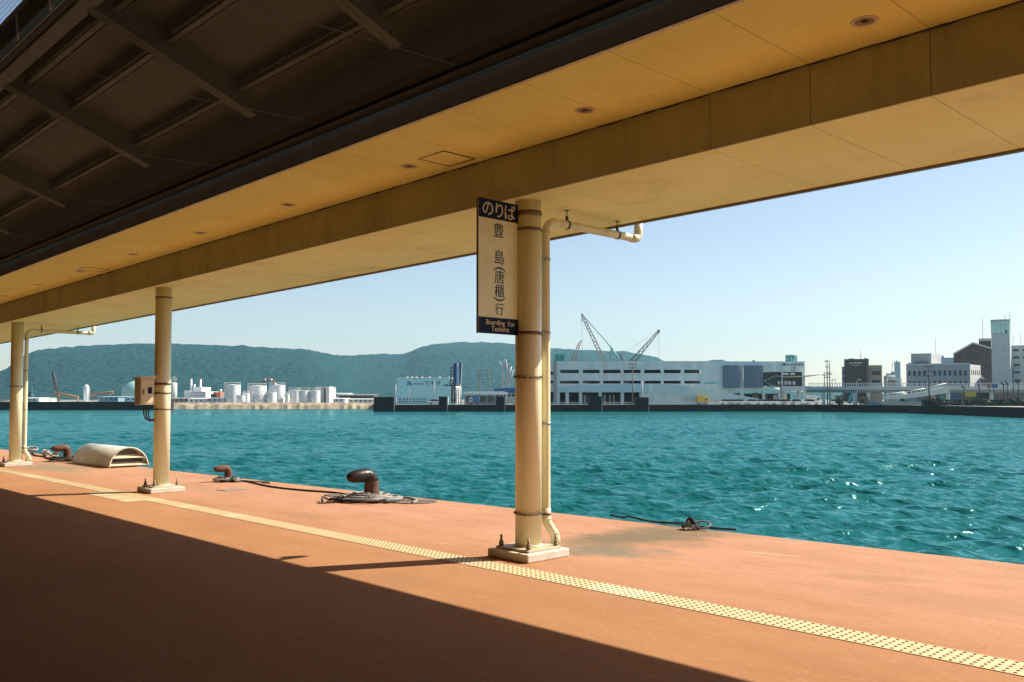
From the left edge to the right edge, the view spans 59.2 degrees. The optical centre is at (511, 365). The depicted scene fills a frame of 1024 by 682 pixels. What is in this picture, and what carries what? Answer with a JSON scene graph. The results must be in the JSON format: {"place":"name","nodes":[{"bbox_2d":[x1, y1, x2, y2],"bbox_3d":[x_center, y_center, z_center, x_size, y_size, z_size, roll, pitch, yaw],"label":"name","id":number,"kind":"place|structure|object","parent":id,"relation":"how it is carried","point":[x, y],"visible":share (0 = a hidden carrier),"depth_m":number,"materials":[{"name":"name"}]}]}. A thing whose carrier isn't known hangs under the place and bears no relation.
{"place":"outdoors","nodes":[
{"label":"outdoors","id":0,"kind":"place"},
{"bbox_2d":[0,0,74,70],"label":"hall wall","id":1,"kind":"structure","parent":0,"point":[12,24],"depth_m":9.14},
{"bbox_2d":[0,0,653,264],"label":"steel shelter","id":2,"kind":"object","parent":1,"relation":"attached to","point":[601,12],"visible":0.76,"depth_m":9.36,"materials":[{"name":"metal"}]},
{"bbox_2d":[0,189,124,204],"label":"net wire","id":3,"kind":"object","parent":2,"relation":"attached to","point":[57,196],"visible":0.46,"depth_m":11.86,"materials":[{"name":"brown metal"}]},
{"bbox_2d":[0,129,213,166],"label":"net wire","id":4,"kind":"object","parent":2,"relation":"attached to","point":[103,148],"visible":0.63,"depth_m":9.66,"materials":[{"name":"brown metal"}]},
{"bbox_2d":[0,47,314,122],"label":"net wire","id":5,"kind":"object","parent":2,"relation":"attached to","point":[147,87],"visible":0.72,"depth_m":7.80,"materials":[{"name":"brown metal"}]},
{"bbox_2d":[0,0,611,256],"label":"bird net","id":6,"kind":"object","parent":2,"relation":"hanging from","point":[9,234],"visible":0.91,"depth_m":7.51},
{"bbox_2d":[239,0,454,64],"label":"net wire","id":7,"kind":"object","parent":2,"relation":"attached to","point":[340,31],"visible":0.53,"depth_m":6.68,"materials":[{"name":"brown metal"}]},
{"bbox_2d":[122,381,134,396],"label":"gas dome","id":8,"kind":"structure","parent":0,"point":[128,389],"depth_m":325.11,"materials":[{"name":"metal"}]},
{"bbox_2d":[315,386,335,402],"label":"grain silo building","id":9,"kind":"structure","parent":0,"point":[327,393],"depth_m":331.83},
{"bbox_2d":[339,394,377,398],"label":"shed","id":10,"kind":"structure","parent":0,"point":[361,396],"depth_m":349.80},
{"bbox_2d":[349,399,373,402],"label":"shed","id":11,"kind":"structure","parent":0,"point":[361,400],"depth_m":324.75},
{"bbox_2d":[397,377,460,402],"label":"teal warehouse","id":12,"kind":"structure","parent":0,"point":[423,390],"depth_m":267.92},
{"bbox_2d":[0,342,905,399],"bbox_3d":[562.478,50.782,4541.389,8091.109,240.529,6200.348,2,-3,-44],"label":"hills","id":13,"kind":"structure","parent":0,"point":[116,368],"depth_m":2170.07,"materials":[{"name":"plant"}]},
{"bbox_2d":[494,388,514,402],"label":"harbour hall","id":14,"kind":"structure","parent":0,"point":[510,395],"depth_m":299.75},
{"bbox_2d":[0,449,1023,681],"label":"pavement","id":15,"kind":"structure","parent":0,"point":[93,588],"depth_m":7.26,"materials":[{"name":"concrete"}]},
{"bbox_2d":[0,322,31,466],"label":"column","id":16,"kind":"structure","parent":15,"relation":"on","point":[14,459],"depth_m":21.56,"materials":[{"name":"metal"}]},
{"bbox_2d":[22,324,95,460],"bbox_3d":[-11.322,0.643,22.491,1.754,3.382,0.143,2,-3,-44],"label":"downpipe","id":17,"kind":"object","parent":16,"relation":"attached to","point":[25,394],"visible":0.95,"depth_m":21.98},
{"bbox_2d":[27,446,38,453],"bbox_3d":[-13.985,2.446,26.165,0.429,0.227,0.347,2,-3,-44],"label":"rope coil","id":18,"kind":"object","parent":15,"relation":"on","point":[32,450],"visible":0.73,"depth_m":26.13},
{"bbox_2d":[41,449,50,455],"bbox_3d":[-13.137,2.441,25.396,0.226,0.182,0.311,2,-3,-44],"label":"rope coil","id":19,"kind":"object","parent":15,"relation":"on","point":[44,452],"visible":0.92,"depth_m":25.33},
{"bbox_2d":[47,455,72,461],"bbox_3d":[-11.513,2.382,23.271,0.905,0.136,0.982,2,-3,-44],"label":"mooring rope","id":20,"kind":"object","parent":15,"relation":"on","point":[59,458],"visible":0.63,"depth_m":22.90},
{"bbox_2d":[51,444,71,461],"bbox_3d":[-11.522,2.234,23.170,0.609,0.434,0.432,2,-3,-44],"label":"mooring bollard","id":21,"kind":"object","parent":15,"relation":"on","point":[66,450],"visible":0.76,"depth_m":23.12,"materials":[{"name":"metal"}]},
{"bbox_2d":[72,443,148,467],"bbox_3d":[-9.819,2.169,21.989,0.931,0.476,2.446,2,-3,-44],"label":"vent hood","id":22,"kind":"object","parent":15,"relation":"on","point":[100,455],"visible":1,"depth_m":21.39,"materials":[{"name":"paint"}]},
{"bbox_2d":[84,492,140,501],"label":"tactile block","id":23,"kind":"structure","parent":15,"relation":"on","point":[114,497],"depth_m":14.69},
{"bbox_2d":[137,287,184,493],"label":"column","id":24,"kind":"structure","parent":15,"relation":"on","point":[162,394],"depth_m":15.53,"materials":[{"name":"metal"}]},
{"bbox_2d":[133,376,155,420],"bbox_3d":[-6.298,0.563,15.504,0.338,0.788,0.300,2,-3,-44],"label":"electrical cabinet","id":25,"kind":"object","parent":24,"relation":"attached to","point":[144,392],"visible":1,"depth_m":15.40,"materials":[{"name":"metal"}]},
{"bbox_2d":[214,465,232,481],"bbox_3d":[-5.560,2.079,17.461,0.457,0.325,0.324,2,-3,-44],"label":"mooring bollard","id":26,"kind":"object","parent":15,"relation":"on","point":[226,470],"visible":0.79,"depth_m":17.41,"materials":[{"name":"metal"}]},
{"bbox_2d":[217,488,246,490],"bbox_3d":[-4.930,2.179,15.886,0.340,0.008,0.440,-2,-3,40],"label":"access plate","id":27,"kind":"object","parent":15,"relation":"on","point":[231,489],"visible":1,"depth_m":15.83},
{"bbox_2d":[214,477,270,483],"bbox_3d":[-5.129,2.193,17.387,1.268,0.096,0.505,0,-2,12],"label":"mooring rope","id":28,"kind":"object","parent":15,"relation":"on","point":[238,479],"visible":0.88,"depth_m":17.31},
{"bbox_2d":[212,476,346,494],"bbox_3d":[-4.132,2.139,16.054,0.557,0.105,4.605,2,-3,-44],"label":"mooring rope","id":29,"kind":"object","parent":15,"relation":"on","point":[232,478],"visible":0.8,"depth_m":16.14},
{"bbox_2d":[324,493,350,496],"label":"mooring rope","id":30,"kind":"object","parent":15,"relation":"on","point":[334,495],"visible":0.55,"depth_m":14.98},
{"bbox_2d":[321,495,397,502],"bbox_3d":[-2.303,2.065,14.194,1.209,0.108,0.962,-1,-2,17],"label":"mooring rope","id":31,"kind":"object","parent":15,"relation":"on","point":[348,500],"visible":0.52,"depth_m":13.82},
{"bbox_2d":[346,468,378,493],"bbox_3d":[-2.292,1.865,14.159,0.716,0.509,0.508,2,-3,-44],"label":"mooring bollard","id":32,"kind":"object","parent":15,"relation":"on","point":[368,478],"visible":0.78,"depth_m":14.10,"materials":[{"name":"metal"}]},
{"bbox_2d":[338,490,417,502],"bbox_3d":[-2.128,2.048,14.109,1.021,0.148,1.346,2,-3,-44],"label":"mooring rope","id":33,"kind":"object","parent":15,"relation":"on","point":[362,495],"visible":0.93,"depth_m":13.97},
{"bbox_2d":[395,499,437,503],"bbox_3d":[-1.516,2.105,13.982,0.720,0.015,0.520,0,-2,0],"label":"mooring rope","id":34,"kind":"object","parent":15,"relation":"on","point":[419,501],"visible":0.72,"depth_m":13.96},
{"bbox_2d":[0,468,1023,676],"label":"tactile strip","id":35,"kind":"object","parent":15,"relation":"on","point":[949,655],"visible":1,"depth_m":7.26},
{"bbox_2d":[488,199,568,563],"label":"column","id":36,"kind":"structure","parent":15,"relation":"on","point":[528,546],"depth_m":9.11,"materials":[{"name":"metal"}]},
{"bbox_2d":[476,196,517,334],"bbox_3d":[-0.116,-0.982,9.044,0.649,1.337,0.056,2,-3,-44],"label":"boarding sign","id":37,"kind":"object","parent":36,"relation":"attached to","point":[496,268],"visible":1,"depth_m":8.98,"materials":[{"name":"metal"}]},
{"bbox_2d":[0,0,1023,343],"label":"canopy roof","id":38,"kind":"structure","parent":36,"relation":"on","point":[654,110],"depth_m":8.12,"materials":[{"name":"beige metal"}]},
{"bbox_2d":[541,210,642,544],"bbox_3d":[0.899,0.088,9.908,1.754,3.570,0.143,2,-3,-44],"label":"downpipe","id":39,"kind":"object","parent":36,"relation":"attached to","point":[547,522],"visible":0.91,"depth_m":9.38,"materials":[{"name":"metal"}]},
{"bbox_2d":[610,514,683,523],"bbox_3d":[1.739,1.994,11.662,0.052,0.056,1.171,2,-3,-45],"label":"edge rope","id":40,"kind":"object","parent":15,"relation":"on","point":[646,520],"visible":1,"depth_m":11.66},
{"bbox_2d":[681,516,710,529],"bbox_3d":[2.254,1.986,11.033,0.337,0.283,0.250,0,-2,-5],"label":"rope bundle","id":41,"kind":"object","parent":15,"relation":"on","point":[691,522],"visible":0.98,"depth_m":10.99,"materials":[{"name":"fabric"}]},
{"bbox_2d":[700,526,736,530],"bbox_3d":[2.484,1.981,11.026,0.524,0.039,0.047,-1,-2,26],"label":"edge rope","id":42,"kind":"object","parent":15,"relation":"on","point":[722,528],"visible":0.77,"depth_m":10.99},
{"bbox_2d":[0,409,1023,564],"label":"water","id":43,"kind":"structure","parent":0,"point":[944,485],"depth_m":48.88,"materials":[{"name":"liquid"}]},
{"bbox_2d":[0,0,1023,393],"label":"sky","id":44,"kind":"structure","parent":0,"point":[884,268],"materials":[{"name":"blue"}]},
{"bbox_2d":[57,400,1023,406],"bbox_3d":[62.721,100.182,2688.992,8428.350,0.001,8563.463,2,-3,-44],"label":"ground","id":45,"kind":"structure","parent":0,"point":[462,401],"depth_m":254.23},
{"bbox_2d":[28,398,56,401],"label":"shed","id":46,"kind":"structure","parent":45,"relation":"on","point":[40,399],"depth_m":301.46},
{"bbox_2d":[52,372,59,400],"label":"derrick","id":47,"kind":"object","parent":45,"relation":"on","point":[55,381],"visible":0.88,"depth_m":311.68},
{"bbox_2d":[53,391,78,400],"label":"conveyor boom","id":48,"kind":"object","parent":45,"relation":"on","point":[64,395],"visible":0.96,"depth_m":307.42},
{"bbox_2d":[47,401,97,401],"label":"shed","id":49,"kind":"structure","parent":45,"relation":"on","point":[71,401],"depth_m":305.29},
{"bbox_2d":[82,384,89,401],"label":"white silo","id":50,"kind":"object","parent":49,"relation":"on","point":[86,394],"visible":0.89,"depth_m":305.26,"materials":[{"name":"metal"}]},
{"bbox_2d":[90,391,113,400],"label":"conveyor boom","id":51,"kind":"object","parent":45,"relation":"on","point":[98,393],"visible":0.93,"depth_m":307.45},
{"bbox_2d":[98,396,128,401],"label":"shed","id":52,"kind":"structure","parent":45,"relation":"on","point":[112,399],"depth_m":303.81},
{"bbox_2d":[171,376,176,397],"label":"round silo","id":53,"kind":"object","parent":45,"relation":"on","point":[173,390],"visible":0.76,"depth_m":333.81,"materials":[{"name":"metal"}]},
{"bbox_2d":[171,398,189,402],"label":"shed","id":54,"kind":"structure","parent":45,"relation":"on","point":[180,400],"depth_m":327.75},
{"bbox_2d":[189,398,206,402],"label":"shed","id":55,"kind":"structure","parent":45,"relation":"on","point":[196,400],"depth_m":321.76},
{"bbox_2d":[184,379,212,397],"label":"white factory","id":56,"kind":"structure","parent":45,"relation":"on","point":[200,391],"depth_m":340.89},
{"bbox_2d":[207,398,224,402],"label":"shed","id":57,"kind":"structure","parent":45,"relation":"on","point":[212,400],"depth_m":321.76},
{"bbox_2d":[211,389,223,397],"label":"rusty plant","id":58,"kind":"object","parent":45,"relation":"on","point":[220,394],"visible":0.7,"depth_m":330.30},
{"bbox_2d":[224,382,240,402],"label":"storage tank","id":59,"kind":"object","parent":45,"relation":"on","point":[231,391],"visible":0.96,"depth_m":322.33,"materials":[{"name":"metal"}]},
{"bbox_2d":[236,393,244,402],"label":"storage tank","id":60,"kind":"object","parent":45,"relation":"on","point":[240,398],"visible":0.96,"depth_m":316.50,"materials":[{"name":"metal"}]},
{"bbox_2d":[243,391,249,401],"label":"storage tank","id":61,"kind":"object","parent":45,"relation":"on","point":[247,397],"visible":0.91,"depth_m":320.90,"materials":[{"name":"metal"}]},
{"bbox_2d":[247,383,266,401],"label":"storage tank","id":62,"kind":"object","parent":45,"relation":"on","point":[253,388],"visible":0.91,"depth_m":341.82,"materials":[{"name":"metal"}]},
{"bbox_2d":[252,392,264,402],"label":"storage tank","id":63,"kind":"object","parent":45,"relation":"on","point":[258,397],"visible":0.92,"depth_m":315.75,"materials":[{"name":"metal"}]},
{"bbox_2d":[260,378,276,388],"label":"ferris wheel","id":64,"kind":"object","parent":45,"relation":"on","point":[272,380],"visible":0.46,"depth_m":419.56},
{"bbox_2d":[265,390,276,402],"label":"storage tank","id":65,"kind":"object","parent":45,"relation":"on","point":[270,397],"visible":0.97,"depth_m":317.16,"materials":[{"name":"metal"}]},
{"bbox_2d":[174,402,373,408],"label":"rubble bank","id":66,"kind":"structure","parent":45,"relation":"on","point":[274,405],"depth_m":308.87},
{"bbox_2d":[269,383,284,402],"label":"storage tank","id":67,"kind":"object","parent":45,"relation":"on","point":[280,388],"visible":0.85,"depth_m":325.57,"materials":[{"name":"metal"}]},
{"bbox_2d":[289,387,299,402],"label":"storage tank","id":68,"kind":"object","parent":45,"relation":"on","point":[293,398],"visible":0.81,"depth_m":323.81,"materials":[{"name":"metal"}]},
{"bbox_2d":[298,388,308,402],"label":"storage tank","id":69,"kind":"object","parent":45,"relation":"on","point":[303,396],"visible":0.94,"depth_m":319.27,"materials":[{"name":"metal"}]},
{"bbox_2d":[309,388,319,402],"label":"storage tank","id":70,"kind":"object","parent":45,"relation":"on","point":[314,395],"visible":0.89,"depth_m":320.13,"materials":[{"name":"metal"}]},
{"bbox_2d":[333,398,350,402],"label":"shed","id":71,"kind":"structure","parent":45,"relation":"on","point":[342,400],"depth_m":317.78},
{"bbox_2d":[443,362,461,402],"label":"signboard tower","id":72,"kind":"structure","parent":45,"relation":"on","point":[457,372],"depth_m":261.67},
{"bbox_2d":[469,397,479,404],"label":"truck","id":73,"kind":"object","parent":45,"relation":"on","point":[474,400],"visible":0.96,"depth_m":251.79,"materials":[{"name":"metal"}]},
{"bbox_2d":[463,391,507,402],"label":"ferry shed","id":74,"kind":"structure","parent":45,"relation":"on","point":[484,399],"depth_m":256.33,"materials":[{"name":"metal"}]},
{"bbox_2d":[499,360,513,387],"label":"harbour crane","id":75,"kind":"object","parent":45,"relation":"on","point":[508,374],"visible":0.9,"depth_m":330.43,"materials":[{"name":"metal"}]},
{"bbox_2d":[571,340,581,360],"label":"lattice crane","id":76,"kind":"object","parent":45,"relation":"on","point":[576,350],"visible":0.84,"depth_m":359.96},
{"bbox_2d":[581,313,620,360],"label":"lattice crane","id":77,"kind":"object","parent":45,"relation":"on","point":[589,328],"visible":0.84,"depth_m":345.26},
{"bbox_2d":[628,363,636,402],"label":"utility pole","id":78,"kind":"object","parent":45,"relation":"on","point":[632,364],"visible":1,"depth_m":254.91,"materials":[{"name":"grey wood"}]},
{"bbox_2d":[620,330,659,360],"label":"lattice crane","id":79,"kind":"object","parent":45,"relation":"on","point":[656,333],"visible":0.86,"depth_m":350.14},
{"bbox_2d":[550,354,820,404],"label":"parking terminal","id":80,"kind":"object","parent":45,"relation":"on","point":[611,381],"visible":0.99,"depth_m":262.08,"materials":[{"name":"concrete"}]},
{"bbox_2d":[696,396,707,404],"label":"truck","id":81,"kind":"object","parent":45,"relation":"on","point":[701,399],"visible":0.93,"depth_m":249.80,"materials":[{"name":"yellow paint"}]},
{"bbox_2d":[747,399,761,404],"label":"parked car","id":82,"kind":"object","parent":45,"relation":"on","point":[752,401],"visible":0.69,"depth_m":248.81,"materials":[{"name":"metal"}]},
{"bbox_2d":[770,399,786,404],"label":"parked car","id":83,"kind":"object","parent":45,"relation":"on","point":[777,401],"visible":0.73,"depth_m":247.81,"materials":[{"name":"metal"}]},
{"bbox_2d":[803,399,819,404],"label":"parked car","id":84,"kind":"object","parent":45,"relation":"on","point":[809,400],"visible":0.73,"depth_m":245.81,"materials":[{"name":"metal"}]},
{"bbox_2d":[807,395,819,401],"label":"truck","id":85,"kind":"object","parent":45,"relation":"on","point":[814,397],"visible":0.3,"depth_m":261.80,"materials":[{"name":"metal"}]},
{"bbox_2d":[824,360,830,404],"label":"utility pole","id":86,"kind":"object","parent":45,"relation":"on","point":[827,366],"visible":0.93,"depth_m":234.88,"materials":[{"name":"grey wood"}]},
{"bbox_2d":[827,363,831,404],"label":"utility pole","id":87,"kind":"object","parent":45,"relation":"on","point":[829,374],"visible":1,"depth_m":229.86,"materials":[{"name":"grey wood"}]},
{"bbox_2d":[835,395,844,404],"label":"shrub","id":88,"kind":"object","parent":45,"relation":"on","point":[838,401],"visible":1,"depth_m":232.37,"materials":[{"name":"green plant"}]},
{"bbox_2d":[848,391,855,403],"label":"flag sculpture","id":89,"kind":"object","parent":45,"relation":"on","point":[850,398],"visible":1,"depth_m":235.86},
{"bbox_2d":[842,350,881,402],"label":"brown office","id":90,"kind":"structure","parent":45,"relation":"on","point":[855,370],"depth_m":330.22,"materials":[{"name":"concrete"}]},
{"bbox_2d":[858,396,869,404],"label":"shrub","id":91,"kind":"object","parent":45,"relation":"on","point":[862,402],"visible":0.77,"depth_m":232.56,"materials":[{"name":"green plant"}]},
{"bbox_2d":[884,375,901,400],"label":"white hut","id":92,"kind":"object","parent":45,"relation":"on","point":[888,379],"visible":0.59,"depth_m":305.48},
{"bbox_2d":[867,401,920,404],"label":"base wall","id":93,"kind":"structure","parent":45,"relation":"on","point":[893,402],"depth_m":225.81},
{"bbox_2d":[805,383,1023,404],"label":"elevated walkway","id":94,"kind":"structure","parent":45,"relation":"on","point":[919,391],"depth_m":235.98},
{"bbox_2d":[924,364,933,398],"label":"utility pole","id":95,"kind":"object","parent":45,"relation":"on","point":[928,366],"visible":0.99,"depth_m":204.92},
{"bbox_2d":[906,337,983,400],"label":"grey office","id":96,"kind":"structure","parent":45,"relation":"on","point":[956,373],"depth_m":263.18,"materials":[{"name":"concrete"}]},
{"bbox_2d":[941,355,953,362],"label":"blue block","id":97,"kind":"structure","parent":96,"relation":"on","point":[947,360],"depth_m":420.46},
{"bbox_2d":[916,393,1023,400],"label":"shop row","id":98,"kind":"object","parent":45,"relation":"on","point":[960,396],"visible":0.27,"depth_m":245.84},
{"bbox_2d":[965,393,975,399],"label":"yellow sign","id":99,"kind":"object","parent":45,"relation":"on","point":[970,395],"visible":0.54,"depth_m":239.88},
{"bbox_2d":[921,400,1022,405],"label":"base wall","id":100,"kind":"structure","parent":45,"relation":"on","point":[922,402],"depth_m":203.84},
{"bbox_2d":[953,342,991,385],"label":"gabled hall","id":101,"kind":"structure","parent":45,"relation":"on","point":[972,353],"depth_m":289.40,"materials":[{"name":"concrete"}]},
{"bbox_2d":[965,353,971,358],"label":"window","id":102,"kind":"structure","parent":101,"relation":"in","point":[967,355],"depth_m":290.85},
{"bbox_2d":[979,317,990,346],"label":"rooftop block","id":103,"kind":"structure","parent":101,"relation":"on","point":[985,341],"depth_m":330.62,"materials":[{"name":"concrete"}]},
{"bbox_2d":[924,398,1023,405],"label":"hedge","id":104,"kind":"object","parent":45,"relation":"on","point":[930,402],"visible":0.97,"depth_m":201.42,"materials":[{"name":"green plant"}]},
{"bbox_2d":[979,381,997,399],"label":"signpost","id":105,"kind":"object","parent":45,"relation":"on","point":[993,386],"visible":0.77,"depth_m":224.96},
{"bbox_2d":[886,360,900,400],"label":"blue tower","id":106,"kind":"structure","parent":0,"point":[896,373],"depth_m":519.96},
{"bbox_2d":[990,312,1023,385],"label":"white tower","id":107,"kind":"structure","parent":0,"point":[1007,357],"depth_m":256.09,"materials":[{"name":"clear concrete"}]},
{"label":"sea","id":108,"kind":"structure","parent":0,"visible":0},
{"bbox_2d":[0,402,173,409],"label":"breakwater","id":109,"kind":"object","parent":108,"relation":"in","point":[78,406],"visible":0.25,"depth_m":277.73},
{"bbox_2d":[395,405,818,411],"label":"pier wall","id":110,"kind":"structure","parent":108,"relation":"in","point":[627,408],"depth_m":242.64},
{"bbox_2d":[374,397,396,411],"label":"concrete block","id":111,"kind":"structure","parent":110,"relation":"on","point":[384,404],"depth_m":242.18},
{"bbox_2d":[439,397,448,411],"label":"concrete block","id":112,"kind":"structure","parent":110,"relation":"on","point":[443,403],"depth_m":242.19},
{"bbox_2d":[496,397,504,411],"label":"concrete block","id":113,"kind":"structure","parent":110,"relation":"on","point":[500,404],"depth_m":242.18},
{"bbox_2d":[588,396,602,411],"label":"concrete block","id":114,"kind":"structure","parent":110,"relation":"on","point":[595,404],"depth_m":242.19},
{"bbox_2d":[396,402,852,404],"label":"pier railing","id":115,"kind":"object","parent":110,"relation":"on","point":[587,403],"visible":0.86,"depth_m":243.36,"materials":[{"name":"metal"}]},
{"bbox_2d":[634,397,648,411],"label":"concrete block","id":116,"kind":"structure","parent":110,"relation":"on","point":[642,404],"depth_m":242.19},
{"bbox_2d":[819,404,1023,417],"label":"quay wall","id":117,"kind":"structure","parent":108,"relation":"in","point":[999,411],"depth_m":203.14,"materials":[{"name":"concrete"}]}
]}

